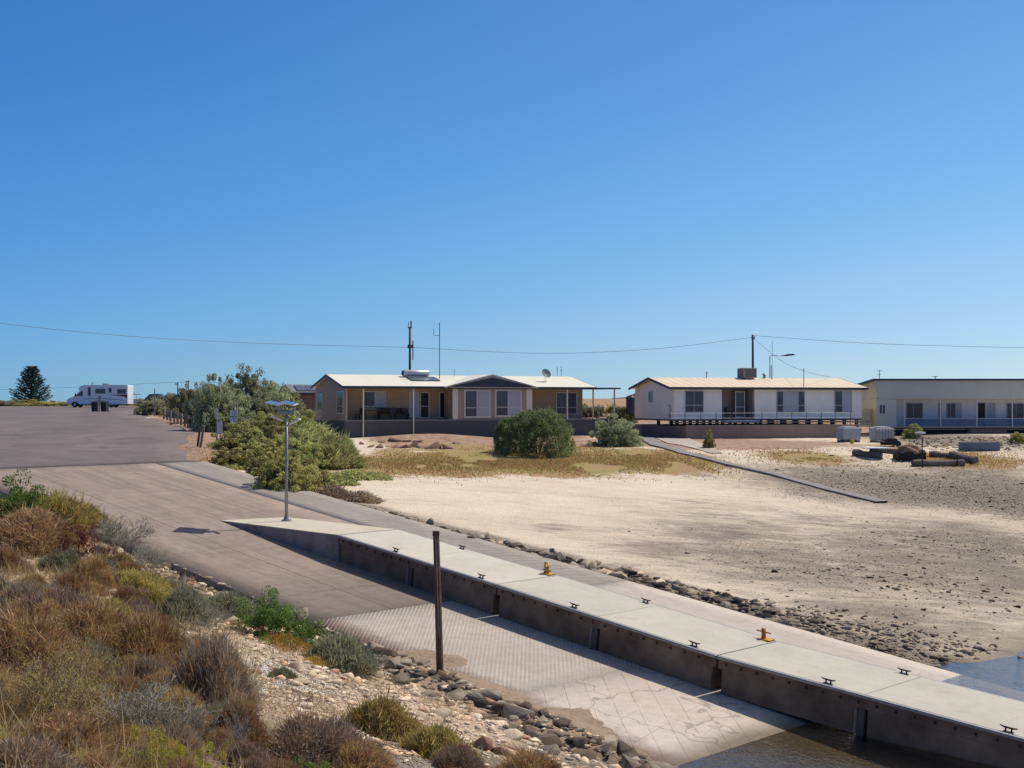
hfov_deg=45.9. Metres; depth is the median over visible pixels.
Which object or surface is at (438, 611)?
timber post
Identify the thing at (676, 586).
rock
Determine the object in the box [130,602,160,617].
shrub
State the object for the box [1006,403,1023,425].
window
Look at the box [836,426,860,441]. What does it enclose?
water tank
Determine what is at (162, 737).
shrub
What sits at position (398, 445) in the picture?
rock
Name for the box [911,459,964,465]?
log
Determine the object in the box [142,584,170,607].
shrub
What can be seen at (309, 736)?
shrub
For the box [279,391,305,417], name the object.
tree
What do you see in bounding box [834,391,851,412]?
window
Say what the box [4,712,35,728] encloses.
shrub
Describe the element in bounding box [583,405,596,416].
bush
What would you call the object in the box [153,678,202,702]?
shrub
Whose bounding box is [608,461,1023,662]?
pebbles
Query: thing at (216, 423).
sign
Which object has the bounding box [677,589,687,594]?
rock
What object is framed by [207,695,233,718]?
shrub
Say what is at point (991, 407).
window
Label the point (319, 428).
bush
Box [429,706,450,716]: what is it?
rock
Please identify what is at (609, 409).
bush
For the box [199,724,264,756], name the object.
shrub
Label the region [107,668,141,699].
shrub
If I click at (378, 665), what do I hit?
shrub
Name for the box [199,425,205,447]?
post
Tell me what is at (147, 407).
bush
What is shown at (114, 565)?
shrub
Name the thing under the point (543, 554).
rock
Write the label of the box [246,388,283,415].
tree
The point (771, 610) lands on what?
rock
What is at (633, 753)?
rock
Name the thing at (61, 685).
shrub
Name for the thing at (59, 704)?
shrub
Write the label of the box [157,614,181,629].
shrub
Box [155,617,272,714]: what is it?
shrub
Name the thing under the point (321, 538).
walkway
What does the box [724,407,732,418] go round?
chair
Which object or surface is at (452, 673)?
rock
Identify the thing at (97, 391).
window
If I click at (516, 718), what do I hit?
stones
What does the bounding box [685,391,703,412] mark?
window
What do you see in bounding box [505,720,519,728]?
rock
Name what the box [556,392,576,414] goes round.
window
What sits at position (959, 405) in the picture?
window
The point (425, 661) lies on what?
rock
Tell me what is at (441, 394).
door
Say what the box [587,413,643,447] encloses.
bush
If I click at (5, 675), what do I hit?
shrub
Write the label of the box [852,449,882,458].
log
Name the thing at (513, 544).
rock
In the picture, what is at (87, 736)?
shrub
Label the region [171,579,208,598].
shrub
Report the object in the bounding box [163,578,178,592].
shrub
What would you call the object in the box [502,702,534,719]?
rock
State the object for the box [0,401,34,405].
bush
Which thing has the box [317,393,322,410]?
window
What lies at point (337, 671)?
stones
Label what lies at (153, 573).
shrub
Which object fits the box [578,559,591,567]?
rock
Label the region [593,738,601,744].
rock
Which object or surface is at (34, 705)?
shrub
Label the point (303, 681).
rock
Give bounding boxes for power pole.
[408,321,412,369]
[751,335,754,367]
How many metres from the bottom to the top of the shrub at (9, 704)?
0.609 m
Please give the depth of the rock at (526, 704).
25.01 m
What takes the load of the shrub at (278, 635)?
on the ground at (594, 518)
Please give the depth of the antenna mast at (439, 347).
99.53 m
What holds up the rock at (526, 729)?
on the ground at (594, 518)
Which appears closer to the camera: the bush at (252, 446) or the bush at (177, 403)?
the bush at (252, 446)
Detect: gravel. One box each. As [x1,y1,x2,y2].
[215,623,496,767]
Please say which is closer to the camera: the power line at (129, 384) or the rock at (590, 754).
the rock at (590, 754)
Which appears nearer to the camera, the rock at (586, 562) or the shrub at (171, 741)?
the shrub at (171, 741)
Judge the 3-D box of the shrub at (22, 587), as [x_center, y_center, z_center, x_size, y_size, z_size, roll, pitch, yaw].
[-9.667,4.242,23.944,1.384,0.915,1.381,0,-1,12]
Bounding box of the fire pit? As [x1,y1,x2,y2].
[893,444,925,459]
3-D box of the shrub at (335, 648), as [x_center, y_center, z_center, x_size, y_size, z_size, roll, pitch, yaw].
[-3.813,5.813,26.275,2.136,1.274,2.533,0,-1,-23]
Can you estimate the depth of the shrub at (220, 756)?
11.92 m
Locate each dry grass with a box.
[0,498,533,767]
[5,545,441,767]
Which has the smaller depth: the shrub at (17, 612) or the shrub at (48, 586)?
the shrub at (17, 612)
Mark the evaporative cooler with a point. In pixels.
(747, 373)
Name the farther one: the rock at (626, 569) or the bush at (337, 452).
the bush at (337, 452)
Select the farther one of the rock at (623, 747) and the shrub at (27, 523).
the shrub at (27, 523)
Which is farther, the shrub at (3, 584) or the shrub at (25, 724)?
the shrub at (3, 584)
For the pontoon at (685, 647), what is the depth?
30.28 m
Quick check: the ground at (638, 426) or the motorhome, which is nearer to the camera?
the ground at (638, 426)
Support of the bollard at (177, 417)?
on the ground at (594, 518)
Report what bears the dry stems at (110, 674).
on the ground at (594, 518)
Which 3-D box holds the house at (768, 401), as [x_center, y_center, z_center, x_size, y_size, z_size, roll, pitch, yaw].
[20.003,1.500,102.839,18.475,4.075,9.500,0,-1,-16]
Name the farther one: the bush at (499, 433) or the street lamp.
the street lamp
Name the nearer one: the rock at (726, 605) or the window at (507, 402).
the rock at (726, 605)
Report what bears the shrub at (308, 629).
on the ground at (594, 518)
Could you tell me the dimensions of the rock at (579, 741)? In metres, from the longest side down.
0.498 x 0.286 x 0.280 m
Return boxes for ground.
[0,398,1023,767]
[610,423,829,436]
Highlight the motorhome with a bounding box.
[67,382,132,406]
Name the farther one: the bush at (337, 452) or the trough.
the trough
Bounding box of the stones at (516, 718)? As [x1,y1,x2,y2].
[142,565,666,767]
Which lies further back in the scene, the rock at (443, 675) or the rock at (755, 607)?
the rock at (755, 607)
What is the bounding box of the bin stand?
[98,396,101,411]
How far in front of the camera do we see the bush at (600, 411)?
124.61 m
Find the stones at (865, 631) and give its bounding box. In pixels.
[340,498,980,665]
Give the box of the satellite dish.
[542,369,550,376]
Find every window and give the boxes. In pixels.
[95,389,104,393]
[117,389,125,393]
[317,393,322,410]
[336,391,343,413]
[364,391,385,406]
[409,392,418,416]
[464,389,490,417]
[495,389,521,416]
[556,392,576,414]
[648,391,652,402]
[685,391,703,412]
[776,391,804,412]
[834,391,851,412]
[879,404,885,413]
[906,403,922,417]
[938,403,941,417]
[946,403,955,417]
[957,403,961,417]
[987,403,995,417]
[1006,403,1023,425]
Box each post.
[196,428,200,446]
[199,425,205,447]
[433,531,443,671]
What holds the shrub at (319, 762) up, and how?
on the ground at (594, 518)
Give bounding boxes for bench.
[377,408,409,418]
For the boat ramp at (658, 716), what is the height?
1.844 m
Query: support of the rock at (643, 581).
on the ground at (594, 518)
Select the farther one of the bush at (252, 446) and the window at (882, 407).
the window at (882, 407)
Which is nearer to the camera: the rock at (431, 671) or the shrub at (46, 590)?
the shrub at (46, 590)
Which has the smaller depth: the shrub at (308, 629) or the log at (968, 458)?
the shrub at (308, 629)
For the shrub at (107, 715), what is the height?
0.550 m
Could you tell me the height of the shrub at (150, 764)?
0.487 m
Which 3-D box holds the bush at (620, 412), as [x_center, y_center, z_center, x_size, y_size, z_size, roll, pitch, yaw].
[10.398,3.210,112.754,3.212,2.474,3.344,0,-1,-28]
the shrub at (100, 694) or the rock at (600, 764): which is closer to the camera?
the shrub at (100, 694)
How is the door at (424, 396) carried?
in the house at (477, 405)
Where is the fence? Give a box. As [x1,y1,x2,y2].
[861,408,872,428]
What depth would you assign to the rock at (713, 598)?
37.03 m
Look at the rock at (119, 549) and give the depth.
37.03 m
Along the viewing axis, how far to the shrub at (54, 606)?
21.97 m
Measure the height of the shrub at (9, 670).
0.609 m
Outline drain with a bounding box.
[639,437,887,502]
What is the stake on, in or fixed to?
on the ground at (594, 518)
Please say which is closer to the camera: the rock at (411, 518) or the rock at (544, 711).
the rock at (544, 711)
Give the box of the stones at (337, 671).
[46,573,597,754]
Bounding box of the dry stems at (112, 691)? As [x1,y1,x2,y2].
[0,541,313,767]
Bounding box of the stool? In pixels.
[915,432,924,445]
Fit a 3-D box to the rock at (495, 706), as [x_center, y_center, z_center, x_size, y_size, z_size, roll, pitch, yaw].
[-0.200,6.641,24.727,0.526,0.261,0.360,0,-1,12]
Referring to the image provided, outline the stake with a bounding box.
[922,438,922,467]
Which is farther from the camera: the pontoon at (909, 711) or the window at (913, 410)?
the window at (913, 410)
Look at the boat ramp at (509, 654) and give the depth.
30.12 m
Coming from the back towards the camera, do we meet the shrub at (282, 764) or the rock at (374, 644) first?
the rock at (374, 644)
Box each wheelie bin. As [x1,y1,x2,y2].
[91,401,98,411]
[100,401,108,411]
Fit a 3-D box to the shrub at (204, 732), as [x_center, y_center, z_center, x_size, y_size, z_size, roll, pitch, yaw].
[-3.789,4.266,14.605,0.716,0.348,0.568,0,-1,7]
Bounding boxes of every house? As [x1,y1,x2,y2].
[281,384,341,421]
[310,374,620,437]
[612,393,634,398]
[628,377,869,425]
[858,379,1023,433]
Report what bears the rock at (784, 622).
on the ground at (594, 518)
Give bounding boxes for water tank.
[626,395,634,413]
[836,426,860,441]
[869,426,894,441]
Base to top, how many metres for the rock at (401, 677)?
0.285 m
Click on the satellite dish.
(546, 373)
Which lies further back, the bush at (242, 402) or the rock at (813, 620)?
the bush at (242, 402)
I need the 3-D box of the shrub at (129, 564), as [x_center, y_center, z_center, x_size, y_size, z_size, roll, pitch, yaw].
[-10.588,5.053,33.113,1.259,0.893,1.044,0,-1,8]
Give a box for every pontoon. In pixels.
[337,530,557,613]
[496,576,777,689]
[716,641,1023,767]
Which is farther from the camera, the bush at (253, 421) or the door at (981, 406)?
the door at (981, 406)
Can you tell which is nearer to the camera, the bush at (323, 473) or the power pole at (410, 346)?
the bush at (323, 473)
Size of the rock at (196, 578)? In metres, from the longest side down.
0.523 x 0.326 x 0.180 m
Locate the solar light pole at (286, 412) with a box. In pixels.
[265,400,300,520]
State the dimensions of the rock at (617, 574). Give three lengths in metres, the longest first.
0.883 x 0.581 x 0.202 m
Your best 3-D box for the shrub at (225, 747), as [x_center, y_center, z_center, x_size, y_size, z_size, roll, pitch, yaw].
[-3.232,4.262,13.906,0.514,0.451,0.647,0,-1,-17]
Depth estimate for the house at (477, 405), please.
97.48 m
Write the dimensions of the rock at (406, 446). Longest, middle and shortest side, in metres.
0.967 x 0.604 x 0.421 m
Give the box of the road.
[0,406,199,468]
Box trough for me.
[959,442,999,450]
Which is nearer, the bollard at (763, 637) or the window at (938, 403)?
the bollard at (763, 637)
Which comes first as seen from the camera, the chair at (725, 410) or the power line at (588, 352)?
the chair at (725, 410)
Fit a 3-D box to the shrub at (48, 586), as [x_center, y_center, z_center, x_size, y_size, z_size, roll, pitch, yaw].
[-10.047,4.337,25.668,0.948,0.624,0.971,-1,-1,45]
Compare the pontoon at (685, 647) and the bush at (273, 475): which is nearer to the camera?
the pontoon at (685, 647)
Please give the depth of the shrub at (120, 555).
33.58 m
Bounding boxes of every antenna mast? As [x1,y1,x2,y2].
[433,323,439,377]
[772,341,772,378]
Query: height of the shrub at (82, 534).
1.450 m
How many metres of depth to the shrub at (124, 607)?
25.24 m
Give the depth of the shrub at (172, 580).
31.10 m
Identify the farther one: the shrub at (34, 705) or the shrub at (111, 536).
the shrub at (111, 536)
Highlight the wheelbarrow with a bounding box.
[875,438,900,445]
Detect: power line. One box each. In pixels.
[1,323,379,346]
[2,382,261,389]
[413,337,751,353]
[763,336,974,346]
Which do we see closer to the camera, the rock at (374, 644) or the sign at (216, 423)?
the rock at (374, 644)
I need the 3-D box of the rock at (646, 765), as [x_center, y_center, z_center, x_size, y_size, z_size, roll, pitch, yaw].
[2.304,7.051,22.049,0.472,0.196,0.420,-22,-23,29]
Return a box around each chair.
[355,408,362,419]
[389,408,395,419]
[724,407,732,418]
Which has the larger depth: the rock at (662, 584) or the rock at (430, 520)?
the rock at (430, 520)
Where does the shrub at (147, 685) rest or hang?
on the ground at (594, 518)
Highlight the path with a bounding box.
[653,437,721,452]
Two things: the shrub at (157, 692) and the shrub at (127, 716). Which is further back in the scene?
the shrub at (157, 692)
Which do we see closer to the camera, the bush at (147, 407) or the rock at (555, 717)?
the rock at (555, 717)
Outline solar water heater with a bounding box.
[401,370,439,380]
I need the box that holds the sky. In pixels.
[0,0,1023,400]
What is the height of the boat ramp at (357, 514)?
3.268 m
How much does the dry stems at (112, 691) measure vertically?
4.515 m
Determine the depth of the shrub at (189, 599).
26.53 m
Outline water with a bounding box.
[678,651,1023,767]
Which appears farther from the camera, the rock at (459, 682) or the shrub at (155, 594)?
the shrub at (155, 594)
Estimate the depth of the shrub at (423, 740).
18.15 m
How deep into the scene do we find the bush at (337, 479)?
56.77 m
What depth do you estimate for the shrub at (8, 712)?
12.29 m
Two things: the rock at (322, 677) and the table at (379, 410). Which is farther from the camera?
the table at (379, 410)
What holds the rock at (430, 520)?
on the ground at (594, 518)
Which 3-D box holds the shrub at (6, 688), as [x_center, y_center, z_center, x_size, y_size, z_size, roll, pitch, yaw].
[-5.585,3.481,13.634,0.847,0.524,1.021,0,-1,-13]
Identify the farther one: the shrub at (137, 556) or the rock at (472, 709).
the shrub at (137, 556)
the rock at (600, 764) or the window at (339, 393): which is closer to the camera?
the rock at (600, 764)
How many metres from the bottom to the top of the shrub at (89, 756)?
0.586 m
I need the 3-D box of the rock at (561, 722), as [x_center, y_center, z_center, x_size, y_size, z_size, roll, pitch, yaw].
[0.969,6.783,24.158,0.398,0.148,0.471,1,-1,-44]
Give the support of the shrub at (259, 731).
on the ground at (594, 518)
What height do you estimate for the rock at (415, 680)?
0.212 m
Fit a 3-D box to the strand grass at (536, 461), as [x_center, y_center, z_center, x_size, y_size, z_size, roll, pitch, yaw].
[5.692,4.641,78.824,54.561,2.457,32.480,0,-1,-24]
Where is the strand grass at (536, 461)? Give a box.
[186,437,1023,485]
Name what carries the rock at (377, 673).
on the ground at (594, 518)
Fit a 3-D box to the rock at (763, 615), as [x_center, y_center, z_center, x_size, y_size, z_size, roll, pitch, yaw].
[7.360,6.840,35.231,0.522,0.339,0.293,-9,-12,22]
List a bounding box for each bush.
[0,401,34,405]
[10,399,59,405]
[46,401,84,405]
[133,397,166,415]
[152,392,174,414]
[165,383,190,418]
[182,382,203,422]
[188,372,238,432]
[199,384,255,433]
[206,421,266,452]
[209,446,244,465]
[219,461,249,469]
[235,413,305,447]
[236,437,283,466]
[237,411,276,430]
[244,451,270,476]
[245,383,299,420]
[250,446,321,491]
[264,408,311,430]
[270,428,329,468]
[284,408,340,440]
[300,456,330,487]
[304,409,321,422]
[307,427,370,469]
[312,470,360,487]
[312,484,364,500]
[333,468,375,480]
[334,430,359,454]
[343,488,387,503]
[367,471,394,480]
[492,417,527,453]
[497,405,577,457]
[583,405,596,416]
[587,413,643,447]
[590,405,607,417]
[605,403,617,413]
[608,405,638,422]
[702,429,716,447]
[901,423,922,438]
[1007,432,1023,443]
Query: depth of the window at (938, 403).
105.62 m
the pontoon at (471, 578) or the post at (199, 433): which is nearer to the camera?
the pontoon at (471, 578)
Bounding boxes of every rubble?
[893,436,1020,450]
[897,436,1019,449]
[899,436,1023,451]
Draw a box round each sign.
[216,408,217,440]
[218,421,221,437]
[230,402,237,433]
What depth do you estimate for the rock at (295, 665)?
24.01 m
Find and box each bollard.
[169,410,171,420]
[176,412,178,423]
[180,413,182,424]
[540,562,555,574]
[756,628,774,641]
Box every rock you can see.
[106,547,123,554]
[158,561,170,569]
[178,575,188,581]
[191,574,199,581]
[201,576,212,578]
[225,616,238,622]
[289,607,307,624]
[289,661,306,674]
[294,678,311,683]
[314,675,328,679]
[366,641,383,649]
[371,646,397,655]
[371,672,383,677]
[384,656,400,668]
[387,438,400,441]
[390,442,402,447]
[391,654,407,657]
[392,672,410,683]
[399,445,411,447]
[400,659,411,664]
[405,516,417,520]
[410,441,418,446]
[411,678,418,682]
[414,659,429,666]
[416,444,427,447]
[417,666,428,673]
[422,692,438,700]
[424,441,440,448]
[426,517,433,524]
[427,669,435,674]
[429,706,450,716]
[433,670,445,679]
[437,670,454,680]
[442,444,452,448]
[444,683,464,689]
[445,688,468,700]
[448,671,457,676]
[455,679,467,684]
[465,692,483,699]
[468,706,485,713]
[469,736,492,751]
[470,689,500,699]
[473,699,489,707]
[477,708,495,713]
[480,713,489,719]
[489,702,503,716]
[493,747,517,756]
[501,728,523,740]
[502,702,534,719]
[504,700,520,704]
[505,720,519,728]
[508,542,522,546]
[518,701,531,708]
[521,725,538,736]
[528,549,539,552]
[536,715,548,726]
[536,732,562,747]
[538,744,559,754]
[539,552,549,556]
[539,708,548,716]
[544,552,565,561]
[550,715,560,719]
[552,718,571,726]
[570,748,597,759]
[572,735,587,748]
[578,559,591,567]
[586,561,596,568]
[587,761,607,767]
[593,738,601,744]
[596,568,607,573]
[597,563,608,568]
[599,742,617,752]
[602,735,616,744]
[608,571,622,576]
[617,738,631,754]
[618,747,638,757]
[621,566,633,573]
[621,754,636,767]
[628,570,637,575]
[635,763,649,767]
[638,753,647,758]
[641,578,651,583]
[645,760,659,767]
[646,759,671,767]
[654,581,666,587]
[672,584,685,589]
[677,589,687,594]
[687,589,696,596]
[700,596,709,599]
[709,596,722,601]
[720,592,730,596]
[722,598,734,601]
[723,601,729,608]
[731,597,743,602]
[738,607,749,610]
[751,605,760,609]
[755,613,771,618]
[763,608,780,611]
[764,600,774,605]
[777,619,791,624]
[809,618,820,622]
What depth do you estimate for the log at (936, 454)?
77.79 m
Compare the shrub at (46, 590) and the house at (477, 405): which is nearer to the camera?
the shrub at (46, 590)
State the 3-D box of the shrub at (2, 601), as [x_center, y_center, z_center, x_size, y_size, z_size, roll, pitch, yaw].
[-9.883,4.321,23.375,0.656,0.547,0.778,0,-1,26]
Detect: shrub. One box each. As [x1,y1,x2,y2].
[0,467,72,527]
[0,499,105,556]
[0,536,36,573]
[0,577,13,589]
[0,578,21,593]
[0,579,50,602]
[0,580,127,620]
[0,594,11,612]
[0,600,36,627]
[0,601,111,681]
[0,638,119,719]
[0,661,23,679]
[0,665,18,682]
[0,677,44,701]
[0,688,13,710]
[0,693,43,720]
[0,699,55,726]
[0,713,21,742]
[0,721,97,767]
[2,534,36,555]
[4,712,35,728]
[7,713,40,736]
[13,683,54,716]
[15,573,43,585]
[16,485,117,534]
[16,695,140,767]
[17,576,61,588]
[17,675,55,693]
[20,570,48,585]
[22,533,46,555]
[29,590,67,623]
[31,546,83,572]
[33,584,142,657]
[33,740,89,767]
[36,634,121,690]
[43,584,69,595]
[43,693,76,714]
[45,520,121,561]
[51,565,74,578]
[51,566,95,597]
[63,547,118,589]
[67,688,124,724]
[68,739,131,767]
[71,676,121,700]
[78,701,138,736]
[80,632,117,665]
[82,684,117,704]
[84,513,157,553]
[86,661,222,731]
[87,580,113,595]
[92,541,119,568]
[92,657,117,679]
[97,596,124,604]
[97,596,198,668]
[100,679,125,696]
[101,547,144,568]
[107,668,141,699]
[108,716,169,752]
[109,599,135,617]
[110,564,174,593]
[110,583,149,604]
[111,645,174,681]
[111,691,146,715]
[112,555,146,572]
[112,643,147,676]
[114,572,123,585]
[114,703,141,729]
[115,744,161,767]
[118,724,206,767]
[128,544,170,570]
[129,596,158,609]
[129,686,175,727]
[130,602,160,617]
[130,674,165,700]
[135,660,175,685]
[139,681,173,699]
[141,567,174,579]
[141,734,202,763]
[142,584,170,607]
[144,696,229,737]
[145,710,215,761]
[152,575,217,624]
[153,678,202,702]
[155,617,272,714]
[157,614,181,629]
[157,681,215,728]
[158,682,208,699]
[158,749,202,767]
[162,577,179,583]
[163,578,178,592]
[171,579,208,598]
[172,689,216,713]
[173,741,229,767]
[186,617,216,630]
[196,601,237,626]
[197,726,218,739]
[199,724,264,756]
[201,586,260,620]
[201,689,280,749]
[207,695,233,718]
[213,736,236,757]
[216,693,254,744]
[216,735,279,767]
[229,585,299,644]
[239,750,278,767]
[250,629,312,652]
[251,701,376,767]
[263,750,308,767]
[266,665,297,678]
[277,607,332,648]
[290,755,329,767]
[298,626,381,677]
[302,653,338,666]
[314,731,403,767]
[338,686,426,741]
[350,645,387,675]
[394,713,483,763]
[425,739,490,767]
[492,741,574,767]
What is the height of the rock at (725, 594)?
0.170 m
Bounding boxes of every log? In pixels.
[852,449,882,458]
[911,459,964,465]
[929,451,963,457]
[948,451,977,463]
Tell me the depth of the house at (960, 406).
104.00 m
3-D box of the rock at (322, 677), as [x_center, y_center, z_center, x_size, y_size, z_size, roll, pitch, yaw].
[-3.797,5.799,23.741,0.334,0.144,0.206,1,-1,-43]
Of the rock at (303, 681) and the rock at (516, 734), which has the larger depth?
the rock at (303, 681)
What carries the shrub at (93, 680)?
on the ground at (594, 518)
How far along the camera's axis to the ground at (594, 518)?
50.95 m
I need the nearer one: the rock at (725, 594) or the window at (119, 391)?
the rock at (725, 594)
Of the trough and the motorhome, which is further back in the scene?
the motorhome
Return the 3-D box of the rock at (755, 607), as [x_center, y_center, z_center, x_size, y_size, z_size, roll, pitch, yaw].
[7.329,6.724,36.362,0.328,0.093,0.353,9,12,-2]
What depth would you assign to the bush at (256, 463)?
56.34 m
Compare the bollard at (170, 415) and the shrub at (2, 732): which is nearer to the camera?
the shrub at (2, 732)
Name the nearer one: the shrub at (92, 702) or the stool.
the shrub at (92, 702)
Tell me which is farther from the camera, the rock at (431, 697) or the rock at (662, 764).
the rock at (431, 697)
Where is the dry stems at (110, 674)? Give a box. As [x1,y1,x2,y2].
[0,536,267,767]
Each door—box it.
[420,392,428,417]
[439,392,443,417]
[735,391,744,417]
[977,402,985,425]
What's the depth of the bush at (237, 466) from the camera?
58.38 m
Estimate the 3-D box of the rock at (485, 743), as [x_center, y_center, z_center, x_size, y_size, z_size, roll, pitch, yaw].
[-0.596,6.146,20.415,0.612,0.359,0.335,-19,-15,31]
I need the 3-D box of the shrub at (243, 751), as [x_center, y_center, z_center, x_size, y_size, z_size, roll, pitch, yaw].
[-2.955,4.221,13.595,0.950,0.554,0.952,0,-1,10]
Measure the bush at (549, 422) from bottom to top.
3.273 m
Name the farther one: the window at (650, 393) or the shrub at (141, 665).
the window at (650, 393)
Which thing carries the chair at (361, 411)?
on the house at (477, 405)
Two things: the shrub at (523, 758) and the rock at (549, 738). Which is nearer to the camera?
the shrub at (523, 758)
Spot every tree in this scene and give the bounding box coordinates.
[9,366,52,401]
[218,380,244,397]
[222,362,271,397]
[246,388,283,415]
[256,379,291,396]
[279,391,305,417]
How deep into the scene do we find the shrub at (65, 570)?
30.17 m
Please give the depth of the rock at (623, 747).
22.75 m
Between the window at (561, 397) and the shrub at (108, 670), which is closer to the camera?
the shrub at (108, 670)
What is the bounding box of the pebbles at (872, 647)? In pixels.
[658,461,1023,661]
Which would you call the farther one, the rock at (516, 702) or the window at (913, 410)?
the window at (913, 410)
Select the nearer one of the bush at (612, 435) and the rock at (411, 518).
the rock at (411, 518)
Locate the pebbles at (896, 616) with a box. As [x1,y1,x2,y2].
[634,459,1023,672]
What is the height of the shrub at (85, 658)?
1.088 m
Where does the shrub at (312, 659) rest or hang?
on the ground at (594, 518)
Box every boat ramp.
[0,463,451,620]
[155,461,626,585]
[310,601,641,693]
[525,667,965,767]
[594,581,1023,700]
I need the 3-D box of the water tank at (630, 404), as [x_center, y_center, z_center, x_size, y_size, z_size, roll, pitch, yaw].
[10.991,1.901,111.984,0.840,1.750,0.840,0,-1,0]
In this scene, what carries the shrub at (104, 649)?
on the ground at (594, 518)
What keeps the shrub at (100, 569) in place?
on the ground at (594, 518)
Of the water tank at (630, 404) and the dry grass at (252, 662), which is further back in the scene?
the water tank at (630, 404)
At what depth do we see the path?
84.00 m
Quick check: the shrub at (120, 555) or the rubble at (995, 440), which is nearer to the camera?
the shrub at (120, 555)
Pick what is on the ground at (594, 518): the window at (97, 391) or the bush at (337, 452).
the bush at (337, 452)
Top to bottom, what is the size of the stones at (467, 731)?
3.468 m
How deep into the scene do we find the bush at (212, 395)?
81.21 m
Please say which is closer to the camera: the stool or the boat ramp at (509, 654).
the boat ramp at (509, 654)
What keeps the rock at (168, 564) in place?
on the ground at (594, 518)
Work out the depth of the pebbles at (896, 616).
43.79 m
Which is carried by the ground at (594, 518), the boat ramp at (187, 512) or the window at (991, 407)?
the boat ramp at (187, 512)
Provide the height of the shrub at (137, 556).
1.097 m
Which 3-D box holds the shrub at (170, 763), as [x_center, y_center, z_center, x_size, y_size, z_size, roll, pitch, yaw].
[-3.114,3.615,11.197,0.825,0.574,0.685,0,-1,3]
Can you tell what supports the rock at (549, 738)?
on the ground at (594, 518)
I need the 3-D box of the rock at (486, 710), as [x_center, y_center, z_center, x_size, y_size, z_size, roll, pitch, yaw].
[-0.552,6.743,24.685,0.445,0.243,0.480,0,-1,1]
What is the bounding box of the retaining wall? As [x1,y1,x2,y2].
[642,424,859,438]
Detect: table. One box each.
[362,410,399,419]
[861,447,887,451]
[874,446,897,453]
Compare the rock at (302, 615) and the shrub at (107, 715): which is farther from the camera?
the rock at (302, 615)
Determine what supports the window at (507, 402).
in the house at (477, 405)
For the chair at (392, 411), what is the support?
on the house at (477, 405)
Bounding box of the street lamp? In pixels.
[769,354,794,377]
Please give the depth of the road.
71.11 m
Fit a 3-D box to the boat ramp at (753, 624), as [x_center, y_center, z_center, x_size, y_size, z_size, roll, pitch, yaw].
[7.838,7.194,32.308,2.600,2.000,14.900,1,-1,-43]
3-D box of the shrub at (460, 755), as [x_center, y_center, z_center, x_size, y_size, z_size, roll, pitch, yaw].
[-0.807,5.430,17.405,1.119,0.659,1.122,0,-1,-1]
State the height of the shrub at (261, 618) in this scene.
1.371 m
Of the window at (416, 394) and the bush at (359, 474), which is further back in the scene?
the window at (416, 394)
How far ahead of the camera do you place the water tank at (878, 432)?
87.64 m
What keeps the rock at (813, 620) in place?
on the ground at (594, 518)
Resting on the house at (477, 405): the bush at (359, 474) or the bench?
the bench
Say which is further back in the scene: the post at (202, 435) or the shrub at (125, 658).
the post at (202, 435)
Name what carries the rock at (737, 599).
on the ground at (594, 518)
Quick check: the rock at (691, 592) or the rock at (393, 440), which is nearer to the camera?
the rock at (691, 592)
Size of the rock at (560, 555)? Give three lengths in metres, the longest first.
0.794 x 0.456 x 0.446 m
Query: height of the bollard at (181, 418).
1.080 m
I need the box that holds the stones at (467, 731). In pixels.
[1,555,621,767]
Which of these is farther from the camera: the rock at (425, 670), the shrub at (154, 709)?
the rock at (425, 670)
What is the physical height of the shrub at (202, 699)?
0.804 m
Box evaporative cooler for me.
[737,368,756,378]
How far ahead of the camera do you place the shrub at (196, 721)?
13.90 m
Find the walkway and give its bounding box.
[221,517,397,561]
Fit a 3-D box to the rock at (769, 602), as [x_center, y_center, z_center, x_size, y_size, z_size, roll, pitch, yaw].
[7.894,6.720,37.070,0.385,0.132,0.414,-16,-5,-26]
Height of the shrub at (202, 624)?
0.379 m
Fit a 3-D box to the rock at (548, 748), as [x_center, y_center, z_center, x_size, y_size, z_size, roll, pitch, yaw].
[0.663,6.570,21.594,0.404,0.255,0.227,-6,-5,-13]
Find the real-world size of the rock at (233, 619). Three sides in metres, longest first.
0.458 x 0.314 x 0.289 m
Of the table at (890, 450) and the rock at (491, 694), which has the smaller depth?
the rock at (491, 694)
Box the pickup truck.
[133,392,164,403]
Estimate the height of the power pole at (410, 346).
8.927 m
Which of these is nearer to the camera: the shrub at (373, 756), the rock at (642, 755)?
the shrub at (373, 756)
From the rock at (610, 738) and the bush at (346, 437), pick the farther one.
the bush at (346, 437)
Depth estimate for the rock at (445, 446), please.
77.59 m
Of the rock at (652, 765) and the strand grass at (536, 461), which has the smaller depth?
the rock at (652, 765)
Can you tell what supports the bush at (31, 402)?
on the ground at (594, 518)
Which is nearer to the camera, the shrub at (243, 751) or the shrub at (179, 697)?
the shrub at (243, 751)
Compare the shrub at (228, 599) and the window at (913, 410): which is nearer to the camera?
the shrub at (228, 599)
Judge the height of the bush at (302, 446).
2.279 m

